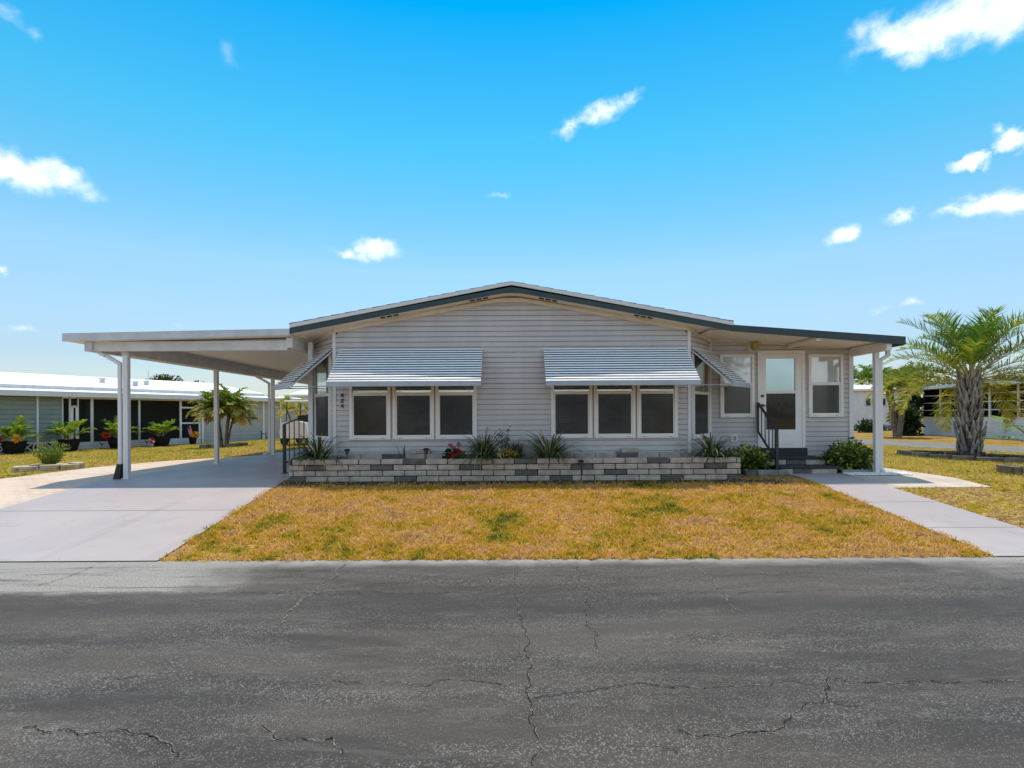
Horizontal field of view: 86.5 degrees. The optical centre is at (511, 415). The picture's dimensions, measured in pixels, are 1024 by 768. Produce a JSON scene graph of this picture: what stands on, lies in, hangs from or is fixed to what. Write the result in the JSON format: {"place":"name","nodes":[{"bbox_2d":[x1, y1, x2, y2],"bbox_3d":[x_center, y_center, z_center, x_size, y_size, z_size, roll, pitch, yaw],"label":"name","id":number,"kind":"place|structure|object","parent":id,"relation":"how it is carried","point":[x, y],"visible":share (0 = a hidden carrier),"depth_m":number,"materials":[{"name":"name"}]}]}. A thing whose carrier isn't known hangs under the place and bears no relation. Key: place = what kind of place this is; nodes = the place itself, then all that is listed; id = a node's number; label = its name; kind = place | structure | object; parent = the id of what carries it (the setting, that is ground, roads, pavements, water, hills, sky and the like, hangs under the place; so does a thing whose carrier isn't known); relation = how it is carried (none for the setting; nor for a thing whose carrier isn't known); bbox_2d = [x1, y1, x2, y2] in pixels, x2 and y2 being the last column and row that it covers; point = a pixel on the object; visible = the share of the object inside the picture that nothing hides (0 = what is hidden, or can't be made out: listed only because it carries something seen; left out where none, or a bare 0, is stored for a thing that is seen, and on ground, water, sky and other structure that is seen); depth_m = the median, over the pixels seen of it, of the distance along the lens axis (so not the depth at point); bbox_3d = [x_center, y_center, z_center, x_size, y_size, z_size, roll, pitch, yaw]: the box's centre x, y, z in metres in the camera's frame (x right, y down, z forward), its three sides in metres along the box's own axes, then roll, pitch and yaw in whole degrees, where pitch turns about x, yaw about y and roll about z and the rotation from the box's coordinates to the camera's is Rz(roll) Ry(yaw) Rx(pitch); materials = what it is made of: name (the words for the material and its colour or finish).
{"place":"outdoors","nodes":[
{"label":"outdoors","id":0,"kind":"place"},
{"bbox_2d":[0,455,258,508],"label":"paver path","id":1,"kind":"structure","parent":0,"point":[16,490],"depth_m":10.67,"materials":[{"name":"concrete"}]},
{"bbox_2d":[0,449,305,560],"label":"driveway","id":2,"kind":"structure","parent":0,"point":[153,516],"depth_m":8.01,"materials":[{"name":"grey concrete"}]},
{"bbox_2d":[62,329,313,478],"bbox_3d":[-6.256,-0.198,16.137,4.470,2.860,11.725,0,0,0],"label":"carport","id":3,"kind":"object","parent":2,"relation":"on","point":[273,355],"visible":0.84,"depth_m":10.54,"materials":[{"name":"paint"}]},
{"bbox_2d":[282,414,307,472],"bbox_3d":[-4.527,0.573,11.492,0.664,1.284,0.129,0,0,-16],"label":"handrail","id":4,"kind":"object","parent":2,"relation":"on","point":[284,445],"visible":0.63,"depth_m":11.45,"materials":[{"name":"black metal"}]},
{"bbox_2d":[0,556,1023,767],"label":"road","id":5,"kind":"structure","parent":0,"point":[876,662],"depth_m":3.50,"materials":[{"name":"grey asphalt"}]},
{"bbox_2d":[0,414,1023,561],"bbox_3d":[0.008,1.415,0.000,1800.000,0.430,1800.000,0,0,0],"label":"ground","id":6,"kind":"structure","parent":0,"point":[887,435],"depth_m":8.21,"materials":[{"name":"plant"}]},
{"bbox_2d":[12,466,20,472],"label":"edging stone","id":7,"kind":"object","parent":6,"relation":"on","point":[15,469],"visible":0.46,"depth_m":12.35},
{"bbox_2d":[0,415,41,453],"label":"potted palm","id":8,"kind":"object","parent":6,"relation":"on","point":[14,445],"visible":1,"depth_m":21.81,"materials":[{"name":"green plant"}]},
{"bbox_2d":[19,466,38,472],"bbox_3d":[-10.947,1.232,12.335,0.355,0.165,0.194,0,0,10],"label":"edging stone","id":9,"kind":"object","parent":6,"relation":"on","point":[28,468],"visible":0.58,"depth_m":12.26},
{"bbox_2d":[39,464,59,471],"bbox_3d":[-10.531,1.207,12.386,0.343,0.175,0.180,0,0,-20],"label":"edging stone","id":10,"kind":"object","parent":6,"relation":"on","point":[52,467],"visible":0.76,"depth_m":12.32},
{"bbox_2d":[43,419,94,451],"bbox_3d":[-19.241,0.856,23.517,1.922,1.395,1.738,0,0,0],"label":"potted palm","id":11,"kind":"object","parent":6,"relation":"on","point":[69,429],"visible":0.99,"depth_m":23.38,"materials":[{"name":"green plant"}]},
{"bbox_2d":[59,464,79,470],"bbox_3d":[-10.257,1.204,12.609,0.187,0.156,0.344,0,0,30],"label":"edging stone","id":12,"kind":"object","parent":6,"relation":"on","point":[68,466],"visible":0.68,"depth_m":12.54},
{"bbox_2d":[74,462,84,468],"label":"edging stone","id":13,"kind":"object","parent":6,"relation":"on","point":[82,465],"visible":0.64,"depth_m":12.81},
{"bbox_2d":[99,415,139,448],"bbox_3d":[-18.471,0.768,25.529,1.841,1.562,1.900,0,0,0],"label":"potted palm","id":14,"kind":"object","parent":6,"relation":"on","point":[112,441],"visible":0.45,"depth_m":25.11,"materials":[{"name":"green plant"}]},
{"bbox_2d":[0,371,306,452],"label":"mobile home","id":15,"kind":"object","parent":6,"relation":"on","point":[41,402],"visible":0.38,"depth_m":26.86,"materials":[{"name":"white metal"}]},
{"bbox_2d":[71,406,77,438],"bbox_3d":[-19.836,0.564,24.663,0.023,2.010,0.271,0,0,28],"label":"screen door","id":16,"kind":"structure","parent":15,"relation":"in","point":[76,407],"depth_m":24.70,"materials":[{"name":"white paint"}]},
{"bbox_2d":[0,438,306,478],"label":"grass","id":17,"kind":"structure","parent":6,"relation":"on","point":[3,470],"depth_m":18.86,"materials":[{"name":"plant"}]},
{"bbox_2d":[138,419,181,446],"bbox_3d":[-17.571,0.857,27.201,1.834,1.375,1.984,0,0,0],"label":"potted palm","id":18,"kind":"object","parent":6,"relation":"on","point":[162,440],"visible":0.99,"depth_m":26.88,"materials":[{"name":"green plant"}]},
{"bbox_2d":[144,374,183,380],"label":"tree","id":19,"kind":"object","parent":6,"relation":"on","point":[164,378],"visible":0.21,"depth_m":51.67,"materials":[{"name":"green plant"}]},
{"bbox_2d":[187,425,199,443],"bbox_3d":[-16.925,1.036,28.973,0.620,1.011,0.429,0,0,20],"label":"flower pot","id":20,"kind":"object","parent":6,"relation":"on","point":[193,439],"visible":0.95,"depth_m":28.86,"materials":[{"name":"black plastic"}]},
{"bbox_2d":[185,383,259,445],"bbox_3d":[-12.381,0.002,23.461,2.838,2.826,2.832,0,0,0],"label":"palm tree","id":21,"kind":"object","parent":6,"relation":"on","point":[232,406],"visible":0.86,"depth_m":23.02,"materials":[{"name":"green plant"}]},
{"bbox_2d":[275,395,307,438],"bbox_3d":[-12.070,0.112,30.938,2.866,2.587,2.897,0,0,0],"label":"palm tree","id":22,"kind":"object","parent":6,"relation":"on","point":[296,407],"visible":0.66,"depth_m":30.61,"materials":[{"name":"green plant"}]},
{"bbox_2d":[279,400,307,444],"bbox_3d":[-8.984,0.307,23.475,1.200,1.860,2.250,0,0,0],"label":"golf cart","id":23,"kind":"object","parent":6,"relation":"on","point":[296,427],"visible":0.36,"depth_m":22.35,"materials":[{"name":"white paint"}]},
{"bbox_2d":[288,390,307,413],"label":"mobile home","id":24,"kind":"object","parent":6,"relation":"on","point":[301,394],"visible":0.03,"depth_m":45.99,"materials":[{"name":"white metal"}]},
{"bbox_2d":[289,452,740,481],"bbox_3d":[0.051,0.982,10.261,8.276,0.515,0.639,0,0,0],"label":"brick planter","id":25,"kind":"object","parent":6,"relation":"on","point":[596,467],"visible":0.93,"depth_m":9.95,"materials":[{"name":"brick"}]},
{"bbox_2d":[272,433,353,471],"bbox_3d":[-3.653,0.706,10.157,1.718,0.801,1.456,0,0,0],"label":"strap leaf plant","id":26,"kind":"object","parent":25,"relation":"on","point":[319,452],"visible":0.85,"depth_m":10.05,"materials":[{"name":"green plant"}]},
{"bbox_2d":[397,444,405,458],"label":"upright leaf sprig","id":27,"kind":"object","parent":25,"relation":"on","point":[404,456],"visible":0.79,"depth_m":10.21,"materials":[{"name":"green plant"}]},
{"bbox_2d":[409,449,430,453],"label":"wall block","id":28,"kind":"structure","parent":25,"relation":"on","point":[416,451],"depth_m":10.41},
{"bbox_2d":[423,448,429,458],"bbox_3d":[-1.598,0.738,10.130,0.130,0.262,0.130,0,0,0],"label":"solar light","id":29,"kind":"object","parent":25,"relation":"on","point":[426,450],"visible":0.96,"depth_m":10.10,"materials":[{"name":"black plastic"}]},
{"bbox_2d":[442,442,466,458],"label":"red geranium","id":30,"kind":"object","parent":25,"relation":"on","point":[456,452],"visible":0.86,"depth_m":10.14,"materials":[{"name":"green plant"}]},
{"bbox_2d":[445,427,516,469],"bbox_3d":[-0.473,0.633,10.120,1.706,0.915,1.691,0,0,-40],"label":"strap leaf plant","id":31,"kind":"object","parent":25,"relation":"on","point":[486,451],"visible":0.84,"depth_m":9.90,"materials":[{"name":"green plant"}]},
{"bbox_2d":[494,426,510,457],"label":"twiggy plant","id":32,"kind":"object","parent":25,"relation":"on","point":[507,443],"visible":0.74,"depth_m":10.36,"materials":[{"name":"green plant"}]},
{"bbox_2d":[497,447,524,458],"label":"yellow flower bush","id":33,"kind":"object","parent":25,"relation":"on","point":[514,454],"visible":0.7,"depth_m":10.07,"materials":[{"name":"green plant"}]},
{"bbox_2d":[513,429,591,470],"bbox_3d":[0.690,0.639,10.151,1.793,0.921,1.609,0,0,-28],"label":"strap leaf plant","id":34,"kind":"object","parent":25,"relation":"on","point":[552,449],"visible":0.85,"depth_m":10.00,"materials":[{"name":"green plant"}]},
{"bbox_2d":[620,448,637,452],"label":"wall block","id":35,"kind":"structure","parent":25,"relation":"on","point":[628,450],"depth_m":10.41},
{"bbox_2d":[670,431,749,468],"bbox_3d":[3.685,0.659,10.158,1.629,0.792,1.688,0,0,0],"label":"strap leaf plant","id":36,"kind":"object","parent":25,"relation":"on","point":[710,450],"visible":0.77,"depth_m":10.05,"materials":[{"name":"green plant"}]},
{"bbox_2d":[715,446,748,459],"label":"strap leaf plant","id":37,"kind":"object","parent":25,"relation":"on","point":[729,454],"visible":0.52,"depth_m":10.12,"materials":[{"name":"green plant"}]},
{"bbox_2d":[277,479,785,485],"bbox_3d":[0.357,1.216,9.815,9.100,0.031,0.310,0,0,0],"label":"soil strip","id":38,"kind":"object","parent":6,"relation":"on","point":[506,482],"visible":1,"depth_m":9.84,"materials":[{"name":"brown soil"}]},
{"bbox_2d":[578,460,583,481],"bbox_3d":[1.258,1.015,9.880,0.114,0.416,0.114,0,0,0],"label":"solar light","id":39,"kind":"object","parent":38,"relation":"on","point":[581,462],"visible":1,"depth_m":9.87,"materials":[{"name":"black plastic"}]},
{"bbox_2d":[274,281,905,472],"bbox_3d":[1.338,-0.666,17.022,12.241,3.757,14.556,0,0,0],"label":"mobile home","id":40,"kind":"object","parent":6,"relation":"on","point":[441,372],"visible":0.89,"depth_m":10.58,"materials":[{"name":"grey plastic"}]},
{"bbox_2d":[314,349,331,440],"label":"window","id":41,"kind":"structure","parent":40,"relation":"in","point":[322,395],"depth_m":11.03,"materials":[{"name":"grey glass"}]},
{"bbox_2d":[349,386,390,439],"bbox_3d":[-2.758,-0.387,10.570,0.798,1.715,0.060,0,0,0],"label":"window","id":42,"kind":"structure","parent":40,"relation":"in","point":[369,406],"depth_m":10.57,"materials":[{"name":"grey glass"}]},
{"bbox_2d":[392,386,434,438],"bbox_3d":[-1.916,-0.392,10.570,0.804,1.715,0.060,0,0,0],"label":"window","id":43,"kind":"structure","parent":40,"relation":"in","point":[412,406],"depth_m":10.57,"materials":[{"name":"grey glass"}]},
{"bbox_2d":[435,386,476,438],"bbox_3d":[-1.086,-0.397,10.570,0.796,1.715,0.060,0,0,0],"label":"window","id":44,"kind":"structure","parent":40,"relation":"in","point":[455,406],"depth_m":10.57,"materials":[{"name":"grey glass"}]},
{"bbox_2d":[551,386,592,437],"bbox_3d":[1.158,-0.411,10.570,0.798,1.710,0.060,0,0,0],"label":"window","id":45,"kind":"structure","parent":40,"relation":"in","point":[571,406],"depth_m":10.57,"materials":[{"name":"grey glass"}]},
{"bbox_2d":[594,385,635,437],"bbox_3d":[1.992,-0.416,10.570,0.801,1.710,0.060,0,0,0],"label":"window","id":46,"kind":"structure","parent":40,"relation":"in","point":[614,405],"depth_m":10.57,"materials":[{"name":"grey glass"}]},
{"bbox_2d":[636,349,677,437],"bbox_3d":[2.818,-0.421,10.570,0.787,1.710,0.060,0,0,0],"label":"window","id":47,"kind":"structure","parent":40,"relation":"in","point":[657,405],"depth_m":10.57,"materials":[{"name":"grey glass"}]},
{"bbox_2d":[691,347,710,438],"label":"window","id":48,"kind":"structure","parent":40,"relation":"in","point":[701,394],"depth_m":11.04,"materials":[{"name":"grey glass"}]},
{"bbox_2d":[719,354,754,417],"bbox_3d":[4.744,-0.619,11.470,0.720,1.325,0.060,0,0,0],"label":"window","id":49,"kind":"structure","parent":40,"relation":"in","point":[734,401],"depth_m":11.47,"materials":[{"name":"grey glass"}]},
{"bbox_2d":[760,353,801,447],"bbox_3d":[5.664,-0.310,11.453,0.883,1.987,0.085,0,0,0],"label":"door","id":50,"kind":"structure","parent":40,"relation":"in","point":[780,373],"depth_m":11.48,"materials":[{"name":"white paint"}]},
{"bbox_2d":[807,354,843,416],"bbox_3d":[6.611,-0.626,11.470,0.727,1.320,0.060,0,0,0],"label":"window","id":51,"kind":"structure","parent":40,"relation":"in","point":[825,378],"depth_m":11.47,"materials":[{"name":"grey glass"}]},
{"bbox_2d":[743,470,756,475],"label":"edging stone","id":52,"kind":"object","parent":6,"relation":"on","point":[749,472],"visible":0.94,"depth_m":10.62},
{"bbox_2d":[732,442,773,474],"bbox_3d":[4.810,0.893,11.006,0.961,0.735,0.697,0,0,0],"label":"entry shrub","id":53,"kind":"object","parent":6,"relation":"on","point":[754,459],"visible":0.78,"depth_m":10.88,"materials":[{"name":"green plant"}]},
{"bbox_2d":[757,470,777,474],"bbox_3d":[5.003,1.127,10.689,0.405,0.115,0.148,0,0,0],"label":"edging stone","id":54,"kind":"object","parent":6,"relation":"on","point":[767,472],"visible":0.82,"depth_m":10.62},
{"bbox_2d":[757,402,778,469],"bbox_3d":[5.217,0.450,11.067,0.122,1.442,0.757,0,0,-1],"label":"handrail","id":55,"kind":"object","parent":6,"relation":"on","point":[776,442],"visible":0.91,"depth_m":10.93,"materials":[{"name":"black metal"}]},
{"bbox_2d":[778,469,788,474],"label":"edging stone","id":56,"kind":"object","parent":6,"relation":"on","point":[783,472],"visible":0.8,"depth_m":10.63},
{"bbox_2d":[757,448,839,473],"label":"entry steps","id":57,"kind":"structure","parent":6,"relation":"on","point":[796,461],"depth_m":11.12,"materials":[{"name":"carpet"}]},
{"bbox_2d":[817,437,872,472],"bbox_3d":[6.862,0.847,11.063,1.239,0.827,0.880,0,0,0],"label":"entry shrub","id":58,"kind":"object","parent":6,"relation":"on","point":[859,455],"visible":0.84,"depth_m":10.90,"materials":[{"name":"green plant"}]},
{"bbox_2d":[854,364,871,384],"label":"palm tree","id":59,"kind":"object","parent":6,"relation":"on","point":[855,373],"visible":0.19,"depth_m":53.95,"materials":[{"name":"green plant"}]},
{"bbox_2d":[855,418,884,432],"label":"porch shrub","id":60,"kind":"object","parent":6,"relation":"on","point":[866,427],"visible":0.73,"depth_m":41.86,"materials":[{"name":"green plant"}]},
{"bbox_2d":[854,364,892,384],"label":"palm tree","id":61,"kind":"object","parent":6,"relation":"on","point":[867,372],"visible":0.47,"depth_m":51.77,"materials":[{"name":"green plant"}]},
{"bbox_2d":[854,385,900,430],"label":"mobile home","id":62,"kind":"object","parent":6,"relation":"on","point":[863,406],"visible":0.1,"depth_m":46.98,"materials":[{"name":"white"}]},
{"bbox_2d":[865,398,871,405],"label":"window","id":63,"kind":"structure","parent":62,"relation":"in","point":[867,403],"depth_m":46.97,"materials":[{"name":"white glass"}]},
{"bbox_2d":[872,398,886,405],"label":"window","id":64,"kind":"structure","parent":62,"relation":"in","point":[884,400],"depth_m":46.96,"materials":[{"name":"white glass"}]},
{"bbox_2d":[865,368,928,437],"bbox_3d":[23.426,-0.778,32.989,3.275,4.408,3.606,0,0,42],"label":"palm tree","id":65,"kind":"object","parent":6,"relation":"on","point":[897,429],"visible":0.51,"depth_m":32.77,"materials":[{"name":"green plant"}]},
{"bbox_2d":[886,393,925,435],"bbox_3d":[26.577,-0.031,36.339,3.511,3.363,2.018,0,0,-36],"label":"porch shrub","id":66,"kind":"object","parent":6,"relation":"on","point":[913,421],"visible":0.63,"depth_m":35.63,"materials":[{"name":"green plant"}]},
{"bbox_2d":[789,473,1023,555],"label":"walkway","id":67,"kind":"structure","parent":6,"relation":"on","point":[994,537],"depth_m":7.61,"materials":[{"name":"grey concrete"}]},
{"bbox_2d":[901,451,915,454],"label":"edging stone","id":68,"kind":"object","parent":6,"relation":"on","point":[906,452],"visible":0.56,"depth_m":17.27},
{"bbox_2d":[883,360,942,395],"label":"tree","id":69,"kind":"object","parent":6,"relation":"on","point":[926,378],"visible":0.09,"depth_m":49.16,"materials":[{"name":"green plant"}]},
{"bbox_2d":[912,452,930,456],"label":"edging stone","id":70,"kind":"object","parent":6,"relation":"on","point":[921,454],"visible":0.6,"depth_m":16.72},
{"bbox_2d":[929,454,950,458],"bbox_3d":[12.827,1.235,16.306,0.203,0.144,0.513,0,0,-31],"label":"edging stone","id":71,"kind":"object","parent":6,"relation":"on","point":[944,456],"visible":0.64,"depth_m":16.23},
{"bbox_2d":[862,444,1023,527],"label":"grass","id":72,"kind":"structure","parent":6,"relation":"on","point":[955,465],"depth_m":11.31,"materials":[{"name":"yellow plant"}]},
{"bbox_2d":[869,304,1023,456],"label":"palm tree","id":73,"kind":"object","parent":6,"relation":"on","point":[971,350],"visible":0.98,"depth_m":16.95,"materials":[{"name":"green plant"}]},
{"bbox_2d":[931,370,968,384],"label":"tree","id":74,"kind":"object","parent":6,"relation":"on","point":[948,379],"visible":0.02,"depth_m":65.80,"materials":[{"name":"green plant"}]},
{"bbox_2d":[945,451,958,453],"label":"edging stone","id":75,"kind":"object","parent":6,"relation":"on","point":[951,452],"visible":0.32,"depth_m":18.62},
{"bbox_2d":[898,379,1023,439],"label":"mobile home","id":76,"kind":"object","parent":6,"relation":"on","point":[930,393],"visible":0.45,"depth_m":31.89,"materials":[{"name":"white metal"}]},
{"bbox_2d":[952,455,973,460],"bbox_3d":[13.143,1.246,15.863,0.225,0.146,0.489,0,0,-44],"label":"edging stone","id":77,"kind":"object","parent":6,"relation":"on","point":[961,457],"visible":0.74,"depth_m":15.80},
{"bbox_2d":[916,451,1022,458],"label":"mulch bed","id":78,"kind":"object","parent":6,"relation":"on","point":[983,455],"visible":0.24,"depth_m":17.27,"materials":[{"name":"soil"}]},
{"bbox_2d":[975,457,1000,461],"bbox_3d":[13.602,1.259,15.544,0.537,0.147,0.214,0,0,28],"label":"edging stone","id":79,"kind":"object","parent":6,"relation":"on","point":[993,459],"visible":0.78,"depth_m":15.45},
{"bbox_2d":[986,453,1006,456],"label":"edging stone","id":80,"kind":"object","parent":6,"relation":"on","point":[996,454],"visible":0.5,"depth_m":17.84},
{"bbox_2d":[979,415,1023,441],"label":"fan palm","id":81,"kind":"object","parent":6,"relation":"on","point":[1001,418],"visible":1,"depth_m":12.13,"materials":[{"name":"green plant"}]},
{"bbox_2d":[993,367,1023,379],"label":"tree","id":82,"kind":"object","parent":6,"relation":"on","point":[1016,374],"visible":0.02,"depth_m":61.90,"materials":[{"name":"green plant"}]},
{"bbox_2d":[996,464,1023,474],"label":"edging stone","id":83,"kind":"object","parent":6,"relation":"on","point":[1007,468],"visible":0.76,"depth_m":11.28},
{"bbox_2d":[1001,457,1023,462],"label":"edging stone","id":84,"kind":"object","parent":6,"relation":"on","point":[1013,459],"visible":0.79,"depth_m":15.29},
{"bbox_2d":[1003,385,1023,432],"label":"palm tree","id":85,"kind":"object","parent":6,"relation":"on","point":[1022,392],"visible":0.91,"depth_m":17.13,"materials":[{"name":"green plant"}]},
{"bbox_2d":[1007,454,1023,457],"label":"edging stone","id":86,"kind":"object","parent":6,"relation":"on","point":[1013,455],"visible":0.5,"depth_m":17.38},
{"bbox_2d":[0,0,1023,409],"label":"sky","id":87,"kind":"structure","parent":0,"point":[850,166],"materials":[{"name":"blue"}]},
{"bbox_2d":[505,438,525,457],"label":"purple grass","id":88,"kind":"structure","parent":0,"point":[516,446],"depth_m":10.27,"materials":[{"name":"plant"}]},
{"bbox_2d":[843,472,912,475],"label":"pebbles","id":89,"kind":"object","parent":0,"point":[875,473],"visible":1,"depth_m":10.45,"materials":[{"name":"white gravel"}]},
{"bbox_2d":[837,468,989,487],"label":"side path","id":90,"kind":"structure","parent":0,"point":[916,480],"depth_m":9.81,"materials":[{"name":"concrete"}]},
{"bbox_2d":[841,469,871,473],"bbox_3d":[6.810,1.117,10.758,0.563,0.096,0.086,0,0,0],"label":"edging stone","id":91,"kind":"object","parent":90,"relation":"on","point":[855,470],"visible":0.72,"depth_m":10.72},
{"bbox_2d":[854,439,1023,451],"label":"cross street","id":92,"kind":"structure","parent":0,"point":[953,446],"depth_m":24.66,"materials":[{"name":"grey asphalt"}]},
{"bbox_3d":[-10.827,1.224,12.750,1.075,0.150,0.680,0,0,0],"label":"mulch bed","id":93,"kind":"object","parent":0,"visible":0},
{"bbox_2d":[32,440,70,464],"bbox_3d":[-10.775,0.900,12.756,0.730,0.713,0.516,0,0,-24],"label":"bush","id":94,"kind":"object","parent":93,"relation":"on","point":[54,457],"visible":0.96,"depth_m":12.72,"materials":[{"name":"green plant"}]}
]}

